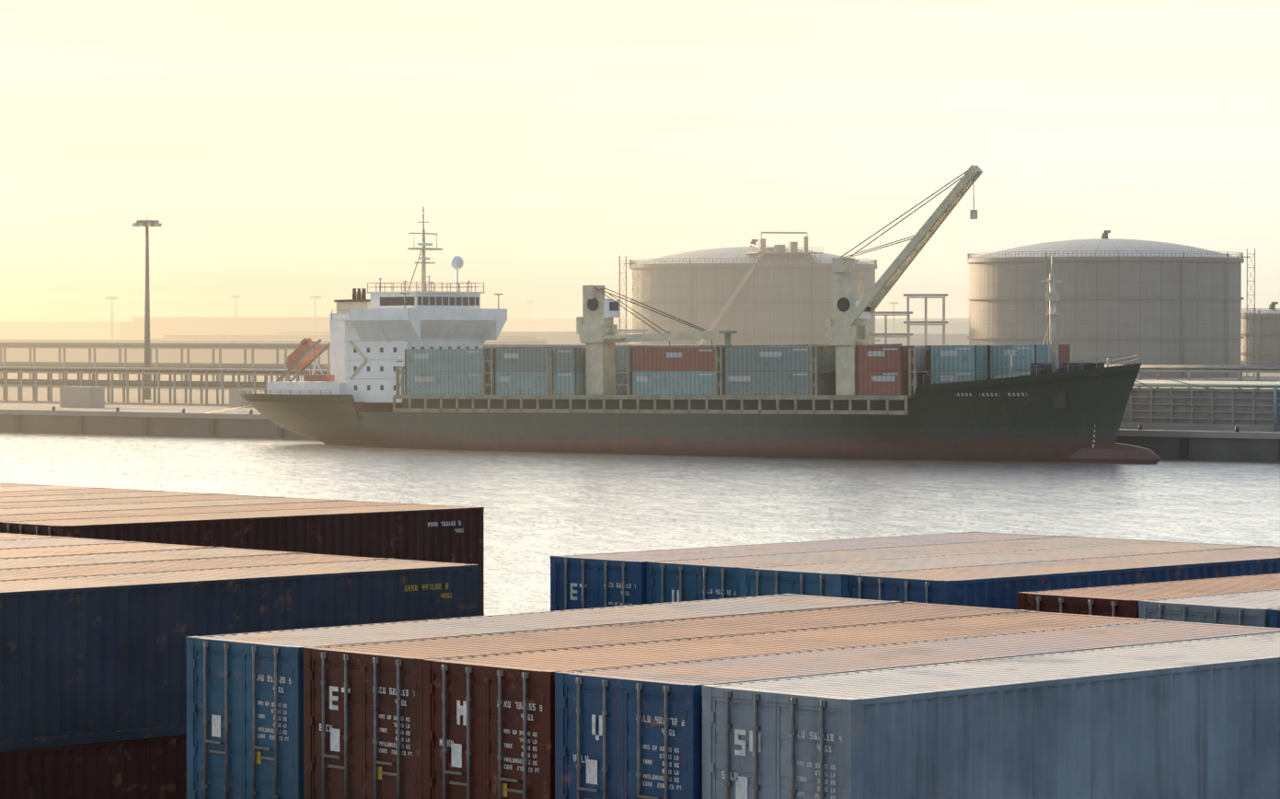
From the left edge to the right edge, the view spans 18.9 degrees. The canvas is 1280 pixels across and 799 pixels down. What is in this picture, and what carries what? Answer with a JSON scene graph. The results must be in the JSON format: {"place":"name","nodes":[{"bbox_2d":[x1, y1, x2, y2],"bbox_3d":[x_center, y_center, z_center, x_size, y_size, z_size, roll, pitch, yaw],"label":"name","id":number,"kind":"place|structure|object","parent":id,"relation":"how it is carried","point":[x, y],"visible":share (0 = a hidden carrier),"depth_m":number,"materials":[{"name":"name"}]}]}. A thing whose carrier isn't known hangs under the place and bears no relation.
{"place":"outdoors","nodes":[
{"label":"outdoors","id":0,"kind":"place"},
{"bbox_2d":[0,532,57,540],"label":"shipping container","id":1,"kind":"object","parent":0,"point":[5,536],"visible":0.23,"depth_m":78.68,"materials":[{"name":"metal"}]},
{"bbox_2d":[0,490,219,502],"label":"shipping container","id":2,"kind":"object","parent":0,"point":[36,498],"visible":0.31,"depth_m":97.35,"materials":[{"name":"paint"}]},
{"bbox_2d":[0,499,410,521],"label":"shipping container","id":3,"kind":"object","parent":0,"point":[159,511],"visible":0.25,"depth_m":89.75,"materials":[{"name":"metal"}]},
{"bbox_2d":[0,401,1279,615],"bbox_3d":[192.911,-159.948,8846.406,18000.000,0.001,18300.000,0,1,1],"label":"water","id":4,"kind":"structure","parent":0,"point":[539,508],"depth_m":348.81,"materials":[{"name":"grey liquid"}]},
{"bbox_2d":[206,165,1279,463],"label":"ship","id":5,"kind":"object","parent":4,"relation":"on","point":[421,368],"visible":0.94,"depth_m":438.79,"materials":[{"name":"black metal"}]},
{"bbox_2d":[0,372,1279,461],"bbox_3d":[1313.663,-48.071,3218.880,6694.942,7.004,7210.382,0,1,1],"label":"quay","id":6,"kind":"structure","parent":0,"point":[1231,449],"depth_m":521.67,"materials":[{"name":"concrete"}]},
{"bbox_2d":[104,214,899,399],"bbox_3d":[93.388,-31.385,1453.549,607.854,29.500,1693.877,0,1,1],"label":"light poles","id":7,"kind":"object","parent":6,"relation":"on","point":[146,223],"visible":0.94,"depth_m":612.36,"materials":[{"name":"metal"}]},
{"bbox_2d":[0,293,1279,431],"bbox_3d":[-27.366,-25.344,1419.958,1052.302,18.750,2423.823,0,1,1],"label":"pipe racks","id":8,"kind":"object","parent":6,"relation":"on","point":[252,348],"visible":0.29,"depth_m":731.27,"materials":[{"name":"grey metal"}]},
{"bbox_2d":[0,406,1279,460],"bbox_3d":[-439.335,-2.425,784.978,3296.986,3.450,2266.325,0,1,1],"label":"quay coping","id":9,"kind":"object","parent":6,"relation":"on","point":[1183,435],"visible":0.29,"depth_m":508.25,"materials":[{"name":"concrete"}]},
{"bbox_2d":[619,231,877,345],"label":"tank","id":10,"kind":"object","parent":6,"relation":"on","point":[755,294],"visible":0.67,"depth_m":947.34,"materials":[{"name":"metal"}]},
{"bbox_2d":[966,230,1255,378],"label":"tank","id":11,"kind":"object","parent":6,"relation":"on","point":[1158,303],"visible":0.83,"depth_m":856.06,"materials":[{"name":"metal"}]},
{"bbox_2d":[1240,301,1279,365],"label":"tank","id":12,"kind":"object","parent":6,"relation":"on","point":[1267,336],"visible":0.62,"depth_m":949.63,"materials":[{"name":"metal"}]},
{"bbox_2d":[0,0,1279,322],"label":"sky","id":13,"kind":"structure","parent":0,"point":[284,153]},
{"bbox_2d":[702,632,1279,798],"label":"shipping container","id":14,"kind":"object","parent":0,"point":[1196,719],"visible":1,"depth_m":46.97,"materials":[{"name":"metal"}]},
{"bbox_2d":[1017,573,1279,618],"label":"shipping container","id":15,"kind":"object","parent":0,"point":[1120,601],"visible":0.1,"depth_m":62.15,"materials":[{"name":"metal"}]},
{"bbox_2d":[1268,608,1279,628],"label":"shipping container","id":16,"kind":"object","parent":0,"point":[1274,617],"visible":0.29,"depth_m":58.50,"materials":[{"name":"metal"}]},
{"bbox_3d":[0.630,9.750,55.080,12.234,2.597,2.444,-1,2,-44],"label":"container","id":17,"kind":"object","parent":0,"visible":0},
{"bbox_3d":[0.630,7.159,55.048,12.234,2.597,2.444,-1,2,-44],"label":"container","id":18,"kind":"object","parent":17,"relation":"on","visible":0},
{"bbox_2d":[302,601,1029,798],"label":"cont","id":19,"kind":"object","parent":18,"relation":"on","point":[363,720],"visible":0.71,"depth_m":51.33,"materials":[{"name":"paint"}]},
{"bbox_3d":[-1.105,9.713,56.973,12.234,2.597,2.444,-1,2,-44],"label":"container","id":20,"kind":"object","parent":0,"visible":0},
{"bbox_3d":[-1.122,7.123,56.870,12.234,2.597,2.444,-1,2,-44],"label":"container","id":21,"kind":"object","parent":20,"relation":"on","visible":0},
{"bbox_2d":[185,593,901,798],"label":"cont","id":22,"kind":"object","parent":21,"relation":"on","point":[245,715],"visible":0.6,"depth_m":53.05,"materials":[{"name":"paint"}]},
{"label":"quay","id":23,"kind":"structure","parent":0,"visible":0},
{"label":"container","id":24,"kind":"object","parent":23,"relation":"on","visible":0},
{"bbox_2d":[0,734,186,798],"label":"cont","id":25,"kind":"object","parent":24,"relation":"on","point":[155,767],"visible":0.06,"depth_m":63.80,"materials":[{"name":"paint"}]},
{"bbox_2d":[0,558,478,751],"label":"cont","id":26,"kind":"object","parent":25,"relation":"on","point":[90,659],"visible":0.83,"depth_m":64.47,"materials":[{"name":"paint"}]},
{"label":"container","id":27,"kind":"object","parent":23,"relation":"on","visible":0},
{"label":"container","id":28,"kind":"object","parent":27,"relation":"on","visible":0},
{"bbox_2d":[0,541,215,558],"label":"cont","id":29,"kind":"object","parent":28,"relation":"on","point":[62,550],"visible":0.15,"depth_m":74.37,"materials":[{"name":"paint"}]},
{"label":"container","id":30,"kind":"object","parent":23,"relation":"on","visible":0},
{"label":"container","id":31,"kind":"object","parent":30,"relation":"on","visible":0},
{"bbox_2d":[0,536,137,548],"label":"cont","id":32,"kind":"object","parent":31,"relation":"on","point":[39,542],"visible":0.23,"depth_m":76.69,"materials":[{"name":"paint"}]},
{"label":"container","id":33,"kind":"object","parent":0,"visible":0},
{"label":"container","id":34,"kind":"object","parent":33,"relation":"on","visible":0},
{"bbox_2d":[0,553,384,580],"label":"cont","id":35,"kind":"object","parent":34,"relation":"on","point":[51,571],"visible":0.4,"depth_m":69.30,"materials":[{"name":"paint"}]},
{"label":"container","id":36,"kind":"object","parent":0,"visible":0},
{"bbox_2d":[0,546,300,568],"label":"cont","id":37,"kind":"object","parent":36,"relation":"on","point":[109,558],"visible":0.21,"depth_m":71.83,"materials":[{"name":"paint"}]},
{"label":"container","id":38,"kind":"object","parent":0,"visible":0},
{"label":"container","id":39,"kind":"object","parent":38,"relation":"on","visible":0},
{"bbox_2d":[841,545,1279,609],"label":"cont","id":40,"kind":"object","parent":39,"relation":"on","point":[997,585],"visible":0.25,"depth_m":67.66,"materials":[{"name":"paint"}]},
{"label":"container","id":41,"kind":"object","parent":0,"visible":0},
{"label":"container","id":42,"kind":"object","parent":41,"relation":"on","visible":0},
{"bbox_2d":[739,540,1259,597],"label":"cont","id":43,"kind":"object","parent":42,"relation":"on","point":[823,579],"visible":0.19,"depth_m":69.81,"materials":[{"name":"paint"}]},
{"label":"container","id":44,"kind":"object","parent":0,"visible":0},
{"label":"container","id":45,"kind":"object","parent":44,"relation":"on","visible":0},
{"bbox_2d":[645,535,1162,603],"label":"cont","id":46,"kind":"object","parent":45,"relation":"on","point":[690,580],"visible":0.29,"depth_m":70.62,"materials":[{"name":"paint"}]},
{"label":"container","id":47,"kind":"object","parent":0,"visible":0},
{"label":"container","id":48,"kind":"object","parent":47,"relation":"on","visible":0},
{"bbox_2d":[550,530,1064,611],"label":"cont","id":49,"kind":"object","parent":48,"relation":"on","point":[596,580],"visible":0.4,"depth_m":71.91,"materials":[{"name":"paint"}]},
{"bbox_3d":[13.068,6.985,63.851,12.234,2.597,2.444,-1,2,-44],"label":"container","id":50,"kind":"object","parent":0,"visible":0},
{"bbox_2d":[1138,589,1279,627],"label":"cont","id":51,"kind":"object","parent":50,"relation":"on","point":[1251,608],"visible":0.15,"depth_m":59.83,"materials":[{"name":"paint"}]},
{"bbox_3d":[4.149,9.821,51.491,12.234,2.597,2.444,-1,2,-44],"label":"container","id":52,"kind":"object","parent":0,"visible":0},
{"bbox_3d":[4.112,7.231,51.433,12.234,2.597,2.444,-1,2,-44],"label":"container","id":53,"kind":"object","parent":52,"relation":"on","visible":0},
{"bbox_2d":[554,619,1279,798],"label":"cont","id":54,"kind":"object","parent":53,"relation":"on","point":[633,732],"visible":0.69,"depth_m":47.77,"materials":[{"name":"paint"}]},
{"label":"container","id":55,"kind":"object","parent":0,"visible":0},
{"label":"container","id":56,"kind":"object","parent":55,"relation":"on","visible":0},
{"bbox_2d":[0,503,484,615],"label":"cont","id":57,"kind":"object","parent":56,"relation":"on","point":[452,534],"visible":0.31,"depth_m":88.01,"materials":[{"name":"paint"}]},
{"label":"container","id":58,"kind":"object","parent":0,"visible":0},
{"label":"container","id":59,"kind":"object","parent":58,"relation":"on","visible":0},
{"bbox_2d":[0,496,345,515],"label":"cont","id":60,"kind":"object","parent":59,"relation":"on","point":[137,505],"visible":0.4,"depth_m":92.18,"materials":[{"name":"paint"}]},
{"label":"container","id":61,"kind":"object","parent":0,"visible":0},
{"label":"container","id":62,"kind":"object","parent":61,"relation":"on","visible":0},
{"bbox_2d":[0,493,279,508],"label":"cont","id":63,"kind":"object","parent":62,"relation":"on","point":[108,501],"visible":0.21,"depth_m":94.89,"materials":[{"name":"paint"}]},
{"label":"container","id":64,"kind":"object","parent":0,"visible":0},
{"bbox_2d":[0,487,154,496],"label":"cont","id":65,"kind":"object","parent":64,"relation":"on","point":[55,491],"visible":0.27,"depth_m":99.60,"materials":[{"name":"paint"}]},
{"bbox_3d":[2.430,9.785,53.323,12.234,2.597,2.444,-1,2,-44],"label":"container","id":66,"kind":"object","parent":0,"visible":0},
{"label":"container","id":67,"kind":"object","parent":66,"relation":"on","visible":0},
{"bbox_2d":[422,610,1156,798],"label":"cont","id":68,"kind":"object","parent":67,"relation":"on","point":[488,726],"visible":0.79,"depth_m":49.49,"materials":[{"name":"paint"}]},
{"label":"container","id":69,"kind":"object","parent":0,"visible":0},
{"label":"container","id":70,"kind":"object","parent":69,"relation":"on","visible":0},
{"bbox_2d":[0,484,94,491],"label":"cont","id":71,"kind":"object","parent":70,"relation":"on","point":[29,488],"visible":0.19,"depth_m":101.90,"materials":[{"name":"paint"}]},
{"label":"container","id":72,"kind":"object","parent":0,"visible":0},
{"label":"container","id":73,"kind":"object","parent":72,"relation":"on","visible":0},
{"bbox_2d":[0,482,46,486],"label":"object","id":74,"kind":"object","parent":73,"relation":"on","point":[3,484],"visible":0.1,"depth_m":104.10,"materials":[{"name":"paint"}]}
]}

